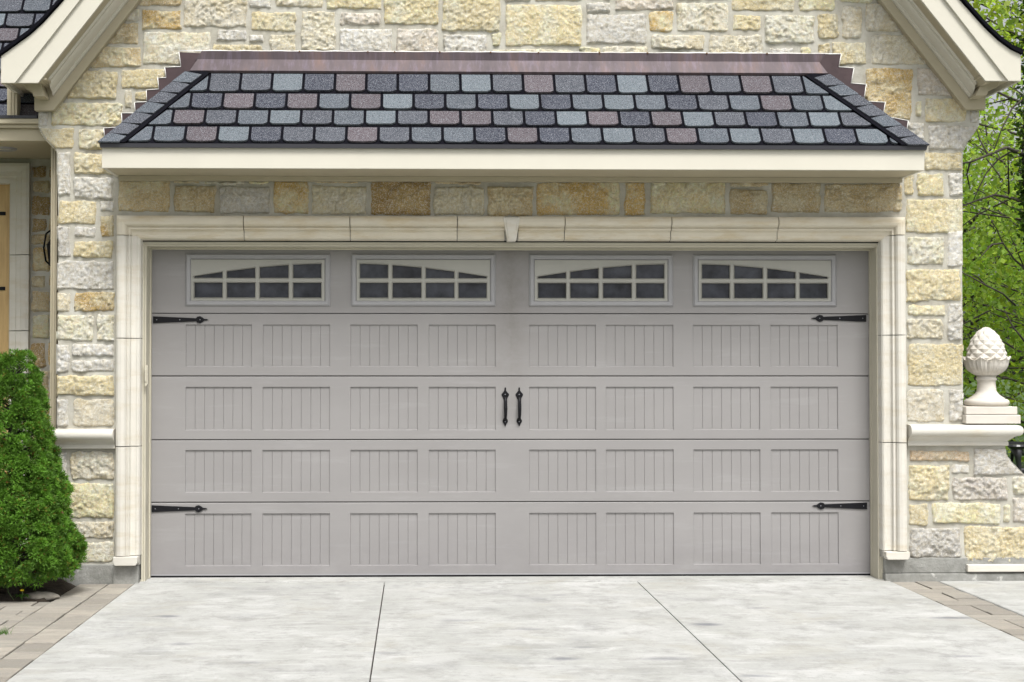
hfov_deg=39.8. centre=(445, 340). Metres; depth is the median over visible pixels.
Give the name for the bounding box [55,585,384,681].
path base
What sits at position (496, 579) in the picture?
garage threshold
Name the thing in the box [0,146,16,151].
ceiling light
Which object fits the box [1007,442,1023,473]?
patio chair
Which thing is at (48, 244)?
wall sconce
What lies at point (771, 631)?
driveway
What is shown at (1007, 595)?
side pavement
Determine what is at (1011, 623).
paver border
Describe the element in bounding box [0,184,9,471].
entry door
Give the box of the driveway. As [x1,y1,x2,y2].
[7,581,1023,681]
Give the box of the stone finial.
[963,327,1010,405]
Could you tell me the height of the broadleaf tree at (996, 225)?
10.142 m
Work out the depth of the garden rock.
8.74 m
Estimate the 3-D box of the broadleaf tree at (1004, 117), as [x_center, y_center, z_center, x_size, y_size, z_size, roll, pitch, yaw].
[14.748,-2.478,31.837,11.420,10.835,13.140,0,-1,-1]
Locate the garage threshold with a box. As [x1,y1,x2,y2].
[139,575,883,584]
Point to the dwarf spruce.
(35, 500)
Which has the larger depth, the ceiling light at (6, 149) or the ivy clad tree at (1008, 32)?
the ivy clad tree at (1008, 32)
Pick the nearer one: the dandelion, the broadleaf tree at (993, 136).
the dandelion
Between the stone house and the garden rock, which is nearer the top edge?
the stone house
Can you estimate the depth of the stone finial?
9.62 m
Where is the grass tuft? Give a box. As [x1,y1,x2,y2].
[0,626,13,634]
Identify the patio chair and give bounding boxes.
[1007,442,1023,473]
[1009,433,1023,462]
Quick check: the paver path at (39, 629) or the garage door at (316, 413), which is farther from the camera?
the garage door at (316, 413)
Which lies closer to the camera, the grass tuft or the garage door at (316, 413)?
the grass tuft
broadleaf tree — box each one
[962,73,1023,461]
[963,0,1023,305]
[963,18,1023,381]
[963,26,1023,405]
[963,85,1023,398]
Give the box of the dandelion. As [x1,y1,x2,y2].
[7,586,29,599]
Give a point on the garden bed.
(60, 587)
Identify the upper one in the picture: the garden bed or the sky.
the sky
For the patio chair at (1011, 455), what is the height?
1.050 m
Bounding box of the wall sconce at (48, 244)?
[43,225,50,265]
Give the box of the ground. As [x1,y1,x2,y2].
[963,379,1023,464]
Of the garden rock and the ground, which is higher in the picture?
the ground
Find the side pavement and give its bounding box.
[940,581,1023,616]
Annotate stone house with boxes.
[0,0,1023,585]
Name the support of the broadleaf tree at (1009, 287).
on the ground
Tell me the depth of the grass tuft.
7.61 m
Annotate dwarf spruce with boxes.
[0,348,87,593]
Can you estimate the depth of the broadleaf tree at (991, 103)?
20.14 m
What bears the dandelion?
on the garden bed
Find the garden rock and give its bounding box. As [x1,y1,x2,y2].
[23,591,59,600]
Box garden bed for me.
[0,578,74,602]
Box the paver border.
[893,581,1023,640]
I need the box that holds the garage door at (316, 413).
[151,250,869,577]
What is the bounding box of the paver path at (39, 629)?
[0,584,133,681]
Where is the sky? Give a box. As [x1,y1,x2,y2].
[962,0,1023,377]
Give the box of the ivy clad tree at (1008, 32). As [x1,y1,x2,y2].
[962,0,1023,341]

